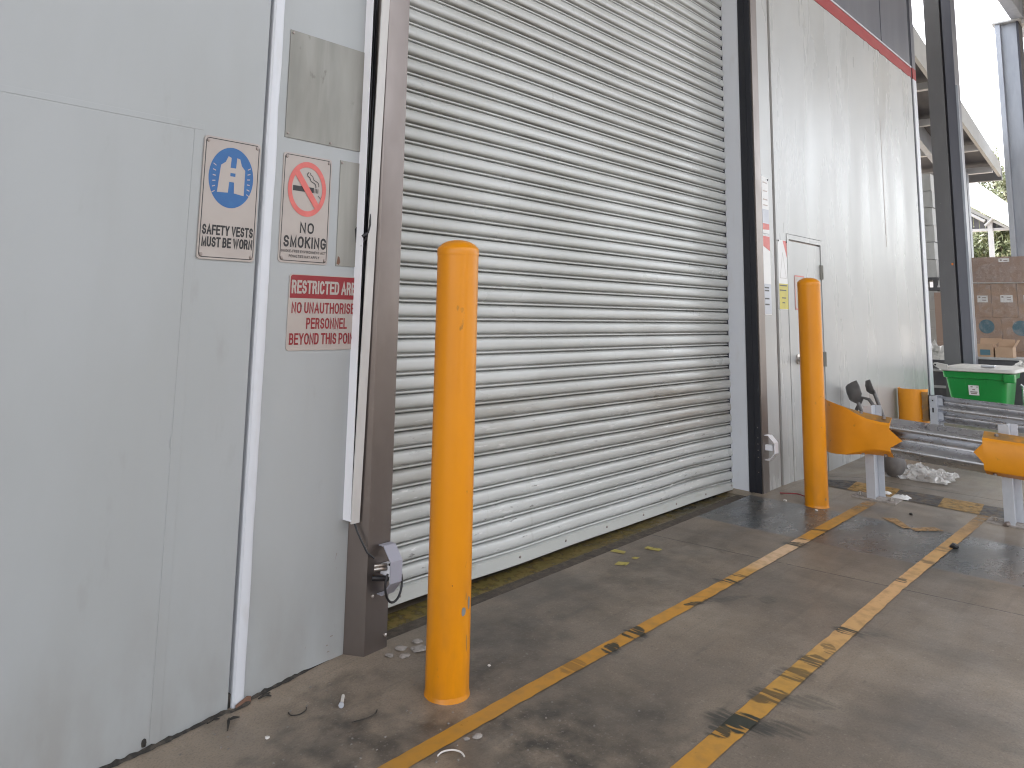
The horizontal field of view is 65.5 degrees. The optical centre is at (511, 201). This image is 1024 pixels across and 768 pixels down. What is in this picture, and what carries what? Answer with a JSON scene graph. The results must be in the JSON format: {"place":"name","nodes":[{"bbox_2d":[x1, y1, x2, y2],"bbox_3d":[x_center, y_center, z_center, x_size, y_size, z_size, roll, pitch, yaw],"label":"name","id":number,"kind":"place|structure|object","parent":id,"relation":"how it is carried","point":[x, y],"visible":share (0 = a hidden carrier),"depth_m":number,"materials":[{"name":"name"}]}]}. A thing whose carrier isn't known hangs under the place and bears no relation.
{"place":"outdoors","nodes":[
{"label":"outdoors","id":0,"kind":"place"},
{"bbox_2d":[112,423,1023,767],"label":"ground","id":1,"kind":"structure","parent":0,"point":[924,669],"depth_m":2.80,"materials":[{"name":"concrete"}]},
{"bbox_2d":[0,0,366,767],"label":"wall","id":2,"kind":"structure","parent":1,"relation":"on","point":[174,524],"depth_m":2.37,"materials":[{"name":"white metal"}]},
{"bbox_2d":[196,135,260,261],"bbox_3d":[-0.921,-0.005,2.601,0.008,0.398,0.201,-6,-11,41],"label":"sign","id":3,"kind":"object","parent":2,"relation":"attached to","point":[227,219],"visible":1,"depth_m":2.60,"materials":[{"name":"white"}]},
{"bbox_2d":[277,152,331,264],"bbox_3d":[-0.729,0.028,2.817,0.008,0.385,0.202,-6,-11,41],"label":"sign","id":4,"kind":"object","parent":2,"relation":"attached to","point":[304,211],"visible":1,"depth_m":2.81,"materials":[{"name":"white"}]},
{"bbox_2d":[285,274,353,350],"bbox_3d":[-0.668,0.398,2.842,0.006,0.263,0.306,-6,-11,41],"label":"sign","id":5,"kind":"object","parent":2,"relation":"attached to","point":[319,312],"visible":0.94,"depth_m":2.82,"materials":[{"name":"red"}]},
{"bbox_2d":[285,29,364,151],"bbox_3d":[-0.677,-0.398,2.932,0.008,0.391,0.340,-6,-11,41],"label":"cover plate","id":6,"kind":"object","parent":2,"relation":"attached to","point":[324,93],"visible":1,"depth_m":2.92,"materials":[{"name":"metal"}]},
{"bbox_2d":[335,160,358,266],"bbox_3d":[-0.604,0.048,2.958,0.008,0.391,0.100,-6,-11,41],"label":"cover plate","id":7,"kind":"object","parent":2,"relation":"attached to","point":[347,215],"visible":1,"depth_m":2.95,"materials":[{"name":"metal"}]},
{"bbox_2d":[207,692,271,730],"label":"leaf litter","id":8,"kind":"object","parent":1,"relation":"on","point":[235,717],"visible":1,"depth_m":2.40,"materials":[{"name":"brown plant"}]},
{"bbox_2d":[235,696,250,707],"bbox_3d":[-0.837,1.568,2.481,0.007,0.038,0.053,-6,-11,41],"label":"torn card","id":9,"kind":"object","parent":1,"relation":"on","point":[245,699],"visible":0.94,"depth_m":2.48,"materials":[{"name":"brown cardboard"}]},
{"bbox_2d":[338,694,344,707],"bbox_3d":[-0.527,1.554,2.479,0.017,0.016,0.068,1,-8,-4],"label":"screw","id":10,"kind":"object","parent":1,"relation":"on","point":[341,704],"visible":1,"depth_m":2.45,"materials":[{"name":"grey"}]},
{"bbox_2d":[352,710,376,722],"bbox_3d":[-0.437,1.549,2.390,0.023,0.010,0.094,-7,-11,44],"label":"wire","id":11,"kind":"object","parent":1,"relation":"on","point":[365,718],"visible":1,"depth_m":2.38,"materials":[{"name":"grey metal"}]},
{"bbox_2d":[343,0,409,656],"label":"door post","id":12,"kind":"object","parent":1,"relation":"on","point":[365,619],"depth_m":2.93,"materials":[{"name":"silver metal"}]},
{"bbox_2d":[343,0,389,523],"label":"cable trunking","id":13,"kind":"object","parent":12,"relation":"attached to","point":[351,513],"visible":1,"depth_m":2.94,"materials":[{"name":"white plastic"}]},
{"bbox_2d":[352,0,377,481],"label":"cable bundle","id":14,"kind":"object","parent":13,"relation":"attached to","point":[371,102],"visible":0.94,"depth_m":2.99,"materials":[{"name":"black"}]},
{"bbox_2d":[354,523,402,603],"bbox_3d":[-0.473,1.272,2.822,0.129,0.278,0.150,-6,-11,41],"label":"sensor guard","id":15,"kind":"object","parent":12,"relation":"attached to","point":[392,569],"visible":1,"depth_m":2.82,"materials":[{"name":"grey plastic"}]},
{"bbox_2d":[388,0,733,607],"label":"roller door","id":16,"kind":"structure","parent":12,"relation":"attached to","point":[564,167],"depth_m":4.18,"materials":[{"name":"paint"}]},
{"bbox_2d":[395,645,407,650],"bbox_3d":[-0.396,1.592,2.835,0.043,0.010,0.044,-1,-9,16],"label":"concrete flake","id":17,"kind":"object","parent":1,"relation":"on","point":[400,648],"visible":1,"depth_m":2.83,"materials":[{"name":"grey concrete"}]},
{"bbox_2d":[399,653,409,658],"bbox_3d":[-0.376,1.587,2.780,0.036,0.008,0.038,-4,-10,32],"label":"concrete flake","id":18,"kind":"object","parent":1,"relation":"on","point":[404,655],"visible":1,"depth_m":2.77,"materials":[{"name":"grey concrete"}]},
{"bbox_2d":[412,639,422,643],"bbox_3d":[-0.345,1.600,2.898,0.042,0.010,0.037,5,-9,-26],"label":"concrete flake","id":19,"kind":"object","parent":1,"relation":"on","point":[416,641],"visible":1,"depth_m":2.89,"materials":[{"name":"grey concrete"}]},
{"bbox_2d":[410,644,425,651],"bbox_3d":[-0.331,1.593,2.837,0.061,0.013,0.056,5,-9,-28],"label":"concrete flake","id":20,"kind":"object","parent":1,"relation":"on","point":[419,648],"visible":0.93,"depth_m":2.83,"materials":[{"name":"grey concrete"}]},
{"bbox_2d":[179,563,713,767],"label":"grit","id":21,"kind":"object","parent":1,"relation":"on","point":[436,761],"visible":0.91,"depth_m":2.41,"materials":[{"name":"grey"}]},
{"bbox_2d":[437,749,464,756],"bbox_3d":[-0.169,1.530,2.207,0.078,0.011,0.024,1,-8,-1],"label":"cable tie","id":22,"kind":"object","parent":1,"relation":"on","point":[456,750],"visible":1,"depth_m":2.21,"materials":[{"name":"white plastic"}]},
{"bbox_2d":[424,240,478,704],"bbox_3d":[-0.196,0.862,2.643,0.155,1.470,0.156,-6,-11,41],"label":"bollard","id":23,"kind":"object","parent":1,"relation":"on","point":[447,666],"visible":0.98,"depth_m":2.58,"materials":[{"name":"yellow metal"}]},
{"bbox_2d":[472,733,481,738],"bbox_3d":[-0.100,1.544,2.296,0.028,0.013,0.027,8,-11,-42],"label":"debris","id":24,"kind":"object","parent":1,"relation":"on","point":[477,736],"visible":1,"depth_m":2.29,"materials":[{"name":"concrete"}]},
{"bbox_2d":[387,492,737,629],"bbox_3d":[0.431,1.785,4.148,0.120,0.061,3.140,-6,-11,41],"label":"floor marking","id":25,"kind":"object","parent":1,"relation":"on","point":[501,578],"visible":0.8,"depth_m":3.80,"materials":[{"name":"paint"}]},
{"bbox_2d":[387,495,746,639],"bbox_3d":[0.505,1.781,4.082,0.088,0.060,3.140,-6,-11,41],"label":"threshold","id":26,"kind":"object","parent":1,"relation":"on","point":[422,621],"visible":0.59,"depth_m":3.82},
{"bbox_2d":[611,549,625,553],"bbox_3d":[0.528,1.739,3.955,0.073,0.003,0.044,-3,-9,26],"label":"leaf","id":27,"kind":"object","parent":1,"relation":"on","point":[618,551],"visible":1,"depth_m":3.95,"materials":[{"name":"yellow plant"}]},
{"bbox_2d":[614,562,629,564],"bbox_3d":[0.522,1.720,3.780,0.073,0.002,0.049,0,-8,8],"label":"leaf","id":28,"kind":"object","parent":1,"relation":"on","point":[621,563],"visible":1,"depth_m":3.78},
{"bbox_2d":[378,502,868,767],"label":"floor marking","id":29,"kind":"object","parent":1,"relation":"on","point":[424,749],"visible":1,"depth_m":2.81,"materials":[{"name":"yellow paint"}]},
{"bbox_2d":[645,546,661,550],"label":"floor marking","id":30,"kind":"object","parent":1,"relation":"on","point":[653,548],"visible":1,"depth_m":4.01,"materials":[{"name":"yellow paint"}]},
{"bbox_2d":[780,492,804,496],"bbox_3d":[1.829,1.907,5.181,0.163,0.015,0.035,-3,-9,27],"label":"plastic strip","id":31,"kind":"object","parent":1,"relation":"on","point":[791,493],"visible":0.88,"depth_m":5.18,"materials":[{"name":"black plastic"}]},
{"bbox_2d":[797,278,828,508],"bbox_3d":[1.903,1.202,5.042,0.154,1.430,0.154,-6,-11,41],"label":"bollard","id":32,"kind":"object","parent":1,"relation":"on","point":[813,402],"visible":0.95,"depth_m":4.99,"materials":[{"name":"yellow metal"}]},
{"bbox_2d":[721,0,933,490],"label":"cold room wall","id":33,"kind":"structure","parent":1,"relation":"on","point":[840,158],"depth_m":6.70,"materials":[{"name":"white metal"}]},
{"bbox_2d":[737,0,761,493],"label":"door guide","id":34,"kind":"object","parent":33,"relation":"attached to","point":[752,372],"depth_m":5.43,"materials":[{"name":"black metal"}]},
{"bbox_2d":[749,0,769,493],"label":"corner guard","id":35,"kind":"object","parent":33,"relation":"attached to","point":[759,257],"visible":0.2,"depth_m":5.44,"materials":[{"name":"silver metal"}]},
{"bbox_2d":[764,434,778,460],"bbox_3d":[1.708,1.623,5.241,0.070,0.160,0.060,-6,-11,41],"label":"sensor guard","id":36,"kind":"object","parent":35,"relation":"attached to","point":[771,447],"visible":1,"depth_m":5.23,"materials":[{"name":"white plastic"}]},
{"bbox_2d":[761,176,769,233],"bbox_3d":[1.777,0.029,5.583,0.009,0.400,0.110,-6,-11,41],"label":"sign","id":37,"kind":"object","parent":33,"relation":"attached to","point":[765,205],"visible":1,"depth_m":5.58,"materials":[{"name":"white"}]},
{"bbox_2d":[763,235,771,314],"bbox_3d":[1.767,0.512,5.513,0.005,0.547,0.114,-6,-11,41],"label":"sign","id":38,"kind":"object","parent":33,"relation":"attached to","point":[767,276],"visible":1,"depth_m":5.51,"materials":[{"name":"white"}]},
{"bbox_2d":[777,239,788,309],"bbox_3d":[1.944,0.528,5.706,0.009,0.497,0.157,-6,-11,41],"label":"sign","id":39,"kind":"object","parent":33,"relation":"attached to","point":[782,273],"visible":1,"depth_m":5.70,"materials":[{"name":"white"}]},
{"bbox_2d":[786,234,830,480],"bbox_3d":[2.200,1.206,5.954,0.196,1.868,0.696,-6,-11,41],"label":"personnel door","id":40,"kind":"structure","parent":33,"relation":"attached to","point":[805,257],"depth_m":5.83,"materials":[{"name":"silver metal"}]},
{"bbox_2d":[794,275,803,309],"bbox_3d":[2.137,0.681,5.915,0.005,0.255,0.185,-6,-11,41],"label":"sign","id":41,"kind":"object","parent":40,"relation":"attached to","point":[797,278],"visible":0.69,"depth_m":5.87,"materials":[{"name":"white"}]},
{"bbox_2d":[670,515,990,767],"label":"floor marking","id":42,"kind":"object","parent":1,"relation":"on","point":[709,749],"visible":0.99,"depth_m":2.75,"materials":[{"name":"paint"}]},
{"bbox_2d":[828,479,856,488],"bbox_3d":[2.252,1.971,5.558,0.233,0.015,0.302,-5,-10,36],"label":"floor marking","id":43,"kind":"object","parent":1,"relation":"on","point":[845,484],"visible":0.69,"depth_m":5.54,"materials":[{"name":"black paint"}]},
{"bbox_2d":[845,380,884,471],"bbox_3d":[2.721,1.730,6.170,0.065,0.657,0.403,4,-9,-19],"label":"shovel","id":44,"kind":"object","parent":1,"relation":"on","point":[853,392],"visible":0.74,"depth_m":6.25,"materials":[{"name":"plastic"}]},
{"bbox_2d":[855,396,884,456],"bbox_3d":[2.792,1.793,6.211,0.216,0.521,0.028,-6,-11,41],"label":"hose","id":45,"kind":"object","parent":1,"relation":"on","point":[870,401],"visible":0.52,"depth_m":6.25,"materials":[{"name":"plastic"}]},
{"bbox_2d":[848,482,899,496],"bbox_3d":[2.452,1.953,5.396,0.313,0.017,0.300,-6,-11,41],"label":"floor marking","id":46,"kind":"object","parent":1,"relation":"on","point":[861,486],"visible":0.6,"depth_m":5.40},
{"bbox_2d":[865,380,884,415],"bbox_3d":[2.882,1.726,6.174,0.102,0.665,0.257,7,-10,-37],"label":"shovel","id":47,"kind":"object","parent":1,"relation":"on","point":[869,387],"visible":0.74,"depth_m":6.24,"materials":[{"name":"plastic"}]},
{"bbox_2d":[884,457,906,476],"bbox_3d":[2.811,1.925,5.854,0.153,0.190,0.202,-6,-11,41],"label":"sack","id":48,"kind":"object","parent":1,"relation":"on","point":[894,467],"visible":0.63,"depth_m":5.78,"materials":[{"name":"grey plastic"}]},
{"bbox_2d":[882,517,910,527],"bbox_3d":[2.227,1.862,4.609,0.083,0.009,0.207,1,-8,1],"label":"floor marking","id":49,"kind":"object","parent":1,"relation":"on","point":[898,522],"visible":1,"depth_m":4.62,"materials":[{"name":"paint"}]},
{"bbox_2d":[896,490,943,505],"bbox_3d":[2.660,1.940,5.213,0.298,0.016,0.300,-6,-11,41],"label":"floor marking","id":50,"kind":"object","parent":1,"relation":"on","point":[922,498],"visible":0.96,"depth_m":5.20,"materials":[{"name":"black paint"}]},
{"bbox_2d":[891,494,911,499],"bbox_3d":[2.536,1.923,5.191,0.118,0.022,0.106,-6,-11,41],"label":"paper scrap","id":51,"kind":"object","parent":50,"relation":"on","point":[903,497],"visible":0.98,"depth_m":5.17,"materials":[{"name":"white paper"}]},
{"bbox_2d":[885,463,956,484],"bbox_3d":[3.004,1.973,5.842,0.453,0.090,0.429,-6,-11,41],"label":"plastic bag","id":52,"kind":"object","parent":1,"relation":"on","point":[915,468],"visible":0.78,"depth_m":5.75,"materials":[{"name":"white"}]},
{"bbox_2d":[825,399,1023,529],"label":"guardrail","id":53,"kind":"object","parent":1,"relation":"on","point":[873,435],"visible":0.99,"depth_m":4.90,"materials":[{"name":"metal"}]},
{"bbox_2d":[1002,521,1010,526],"bbox_3d":[2.876,1.878,4.627,0.040,0.036,0.046,7,-10,-35],"label":"debris","id":54,"kind":"object","parent":53,"relation":"on","point":[1007,524],"visible":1,"depth_m":4.62,"materials":[{"name":"silver metal"}]},
{"bbox_2d":[912,527,942,530],"bbox_3d":[2.338,1.854,4.503,0.174,0.004,0.073,2,-8,-6],"label":"floor marking","id":55,"kind":"object","parent":1,"relation":"on","point":[926,528],"visible":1,"depth_m":4.50,"materials":[{"name":"paint"}]},
{"bbox_2d":[932,359,946,396],"bbox_3d":[5.366,2.264,10.023,0.540,0.545,0.515,-6,-11,41],"label":"crate","id":56,"kind":"object","parent":1,"relation":"on","point":[939,378],"visible":0.01,"depth_m":9.80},
{"bbox_2d":[932,339,943,359],"bbox_3d":[5.379,1.876,10.081,0.438,0.250,0.485,-6,-11,41],"label":"plastic bag","id":57,"kind":"object","parent":56,"relation":"on","point":[937,352],"visible":0.32,"depth_m":9.93,"materials":[{"name":"white plastic"}]},
{"bbox_2d":[923,0,977,396],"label":"steel column","id":58,"kind":"structure","parent":1,"relation":"on","point":[955,263],"depth_m":9.43,"materials":[{"name":"grey metal"}]},
{"bbox_2d":[949,543,958,548],"bbox_3d":[2.326,1.816,4.188,0.046,0.035,0.044,-3,-9,26],"label":"debris","id":59,"kind":"object","parent":1,"relation":"on","point":[954,545],"visible":1,"depth_m":4.17,"materials":[{"name":"black"}]},
{"bbox_2d":[913,26,1002,335],"bbox_3d":[4.229,0.339,14.224,6.640,5.406,7.560,-6,-11,41],"label":"awning","id":60,"kind":"object","parent":1,"relation":"on","point":[982,163],"visible":0.16,"depth_m":13.84,"materials":[{"name":"metal"}]},
{"bbox_2d":[897,387,1023,433],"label":"guardrail","id":61,"kind":"object","parent":1,"relation":"on","point":[920,405],"visible":0.79,"depth_m":7.04,"materials":[{"name":"metal"}]},
{"bbox_2d":[938,498,983,513],"bbox_3d":[2.841,1.928,5.040,0.233,0.015,0.302,-5,-10,36],"label":"floor marking","id":62,"kind":"object","parent":1,"relation":"on","point":[961,505],"visible":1,"depth_m":5.04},
{"bbox_2d":[930,183,1008,286],"bbox_3d":[17.097,1.692,29.005,2.850,7.250,6.000,-6,-11,41],"label":"shelter","id":63,"kind":"object","parent":1,"relation":"on","point":[988,202],"visible":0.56,"depth_m":26.97,"materials":[{"name":"white metal"}]},
{"bbox_2d":[933,362,1023,404],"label":"storage bin","id":64,"kind":"object","parent":1,"relation":"on","point":[989,383],"visible":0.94,"depth_m":8.24,"materials":[{"name":"green plastic"}]},
{"bbox_2d":[971,145,1006,239],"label":"gum tree","id":65,"kind":"object","parent":1,"relation":"on","point":[1000,186],"visible":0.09,"depth_m":51.95,"materials":[{"name":"green plant"}]},
{"bbox_2d":[972,208,1005,257],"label":"gum tree","id":66,"kind":"object","parent":1,"relation":"on","point":[981,255],"visible":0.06,"depth_m":50.26,"materials":[{"name":"green plant"}]},
{"bbox_2d":[972,201,1010,257],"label":"gum tree","id":67,"kind":"object","parent":1,"relation":"on","point":[1003,237],"visible":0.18,"depth_m":49.02,"materials":[{"name":"green plant"}]},
{"bbox_2d":[980,505,1003,517],"bbox_3d":[3.020,1.917,4.882,0.254,0.016,0.302,-5,-10,36],"label":"floor marking","id":68,"kind":"object","parent":1,"relation":"on","point":[987,510],"visible":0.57,"depth_m":4.92,"materials":[{"name":"white paint"}]},
{"bbox_2d":[978,357,1023,365],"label":"crate","id":69,"kind":"object","parent":1,"relation":"on","point":[997,361],"visible":0.13,"depth_m":10.14,"materials":[{"name":"grey plastic"}]},
{"bbox_2d":[977,338,1000,356],"bbox_3d":[6.222,1.908,10.372,0.255,0.235,0.257,-6,-11,41],"label":"open carton","id":70,"kind":"object","parent":69,"relation":"on","point":[986,347],"visible":0.8,"depth_m":10.32,"materials":[{"name":"cardboard"}]},
{"bbox_2d":[995,339,1019,357],"bbox_3d":[6.379,1.896,10.237,0.250,0.225,0.254,-6,-11,41],"label":"open carton","id":71,"kind":"object","parent":69,"relation":"on","point":[1005,348],"visible":1,"depth_m":10.19,"materials":[{"name":"cardboard"}]},
{"bbox_2d":[991,18,1023,256],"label":"steel column","id":72,"kind":"structure","parent":1,"relation":"on","point":[1009,48],"depth_m":13.91,"materials":[{"name":"grey metal"}]},
{"bbox_2d":[998,0,1023,37],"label":"canopy","id":73,"kind":"object","parent":72,"relation":"on","point":[1013,9],"visible":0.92,"depth_m":13.67,"materials":[{"name":"metal"}]},
{"bbox_2d":[928,277,939,290],"bbox_3d":[5.934,1.212,11.514,0.610,0.176,0.640,-6,-11,41],"label":"pallet","id":74,"kind":"object","parent":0,"point":[934,280],"visible":0.14,"depth_m":11.14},
{"bbox_2d":[927,260,939,277],"bbox_3d":[5.924,1.004,11.555,0.575,0.244,0.601,-6,-11,41],"label":"carton","id":75,"kind":"object","parent":74,"relation":"on","point":[932,268],"visible":0.18,"depth_m":11.19,"materials":[{"name":"cardboard"}]},
{"bbox_2d":[926,242,938,260],"bbox_3d":[5.924,0.757,11.595,0.563,0.244,0.601,-6,-11,41],"label":"carton","id":76,"kind":"object","parent":75,"relation":"on","point":[931,250],"visible":0.18,"depth_m":11.23,"materials":[{"name":"cardboard"}]},
{"bbox_2d":[925,225,936,242],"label":"carton","id":77,"kind":"object","parent":76,"relation":"on","point":[930,233],"visible":0.18,"depth_m":11.26,"materials":[{"name":"cardboard"}]},
{"bbox_2d":[924,208,935,225],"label":"carton","id":78,"kind":"object","parent":77,"relation":"on","point":[929,216],"visible":0.18,"depth_m":11.30,"materials":[{"name":"cardboard"}]},
{"bbox_2d":[923,191,934,208],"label":"carton","id":79,"kind":"object","parent":78,"relation":"on","point":[928,199],"visible":0.18,"depth_m":11.32,"materials":[{"name":"cardboard"}]},
{"bbox_2d":[922,174,933,191],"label":"carton","id":80,"kind":"object","parent":79,"relation":"on","point":[927,182],"visible":0.18,"depth_m":11.37,"materials":[{"name":"cardboard"}]},
{"bbox_2d":[937,341,943,345],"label":"carton","id":81,"kind":"object","parent":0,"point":[940,343],"visible":0.11,"depth_m":10.73,"materials":[{"name":"cardboard"}]},
{"bbox_2d":[934,292,942,340],"bbox_3d":[5.910,1.577,10.857,0.185,0.650,0.281,-6,-11,41],"label":"carton","id":82,"kind":"object","parent":81,"relation":"on","point":[938,316],"visible":0.4,"depth_m":10.79,"materials":[{"name":"cardboard"}]},
{"bbox_2d":[912,0,1023,253],"label":"sky","id":83,"kind":"structure","parent":0,"point":[976,43],"materials":[{"name":"white"}]},
{"bbox_2d":[976,317,1002,346],"bbox_3d":[6.881,1.910,11.400,0.310,0.476,0.453,-6,-11,41],"label":"carton","id":84,"kind":"object","parent":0,"point":[989,327],"visible":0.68,"depth_m":11.25,"materials":[{"name":"brown cardboard"}]},
{"bbox_2d":[973,284,993,317],"bbox_3d":[6.814,1.446,11.533,0.310,0.474,0.454,-6,-11,41],"label":"carton","id":85,"kind":"object","parent":84,"relation":"on","point":[982,300],"visible":0.64,"depth_m":11.34,"materials":[{"name":"brown cardboard"}]},
{"bbox_2d":[1014,372,1023,405],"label":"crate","id":86,"kind":"object","parent":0,"point":[1018,393],"depth_m":8.99,"materials":[{"name":"black plastic"}]},
{"bbox_2d":[1013,360,1023,367],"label":"plastic wrap","id":87,"kind":"object","parent":86,"relation":"on","point":[1020,363],"visible":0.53,"depth_m":9.15,"materials":[{"name":"white plastic"}]},
{"bbox_2d":[1016,353,1023,356],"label":"carton","id":88,"kind":"object","parent":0,"point":[1019,354],"visible":0.1,"depth_m":10.96,"materials":[{"name":"brown cardboard"}]},
{"bbox_2d":[1001,318,1023,352],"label":"carton","id":89,"kind":"object","parent":88,"relation":"on","point":[1012,328],"visible":0.82,"depth_m":11.04,"materials":[{"name":"brown cardboard"}]},
{"bbox_2d":[991,283,1018,317],"bbox_3d":[7.049,1.421,11.328,0.310,0.474,0.454,-6,-11,41],"label":"carton","id":90,"kind":"object","parent":89,"relation":"on","point":[1004,301],"visible":0.87,"depth_m":11.16,"materials":[{"name":"brown cardboard"}]},
{"bbox_2d":[1020,384,1023,405],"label":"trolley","id":91,"kind":"object","parent":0,"point":[1021,385],"visible":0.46,"depth_m":8.37,"materials":[{"name":"metal"}]},
{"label":"carton","id":92,"kind":"object","parent":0,"visible":0},
{"bbox_2d":[1016,283,1023,317],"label":"carton","id":93,"kind":"object","parent":92,"relation":"on","point":[1020,291],"visible":1,"depth_m":11.03,"materials":[{"name":"brown cardboard"}]},
{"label":"carton","id":94,"kind":"object","parent":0,"visible":0},
{"bbox_2d":[971,256,1023,283],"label":"carton","id":95,"kind":"object","parent":94,"relation":"on","point":[997,269],"visible":0.72,"depth_m":11.26,"materials":[{"name":"cardboard"}]},
{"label":"carton","id":96,"kind":"object","parent":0,"visible":0},
{"bbox_2d":[931,329,936,343],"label":"carton","id":97,"kind":"object","parent":96,"relation":"on","point":[933,334],"depth_m":11.07,"materials":[{"name":"cardboard"}]},
{"bbox_2d":[930,310,935,328],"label":"carton","id":98,"kind":"object","parent":97,"relation":"on","point":[932,320],"depth_m":11.10,"materials":[{"name":"cardboard"}]},
{"bbox_2d":[928,291,939,309],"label":"carton","id":99,"kind":"object","parent":98,"relation":"on","point":[931,301],"visible":0.08,"depth_m":11.14,"materials":[{"name":"cardboard"}]},
{"bbox_3d":[6.934,1.424,11.086,1.118,1.310,0.019,-6,-11,41],"label":"stretch wrap","id":100,"kind":"object","parent":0,"visible":0},
{"bbox_2d":[973,282,1023,283],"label":"plastic sheet","id":101,"kind":"object","parent":100,"relation":"attached to","point":[995,282],"visible":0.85,"depth_m":11.26,"materials":[{"name":"white"}]}
]}

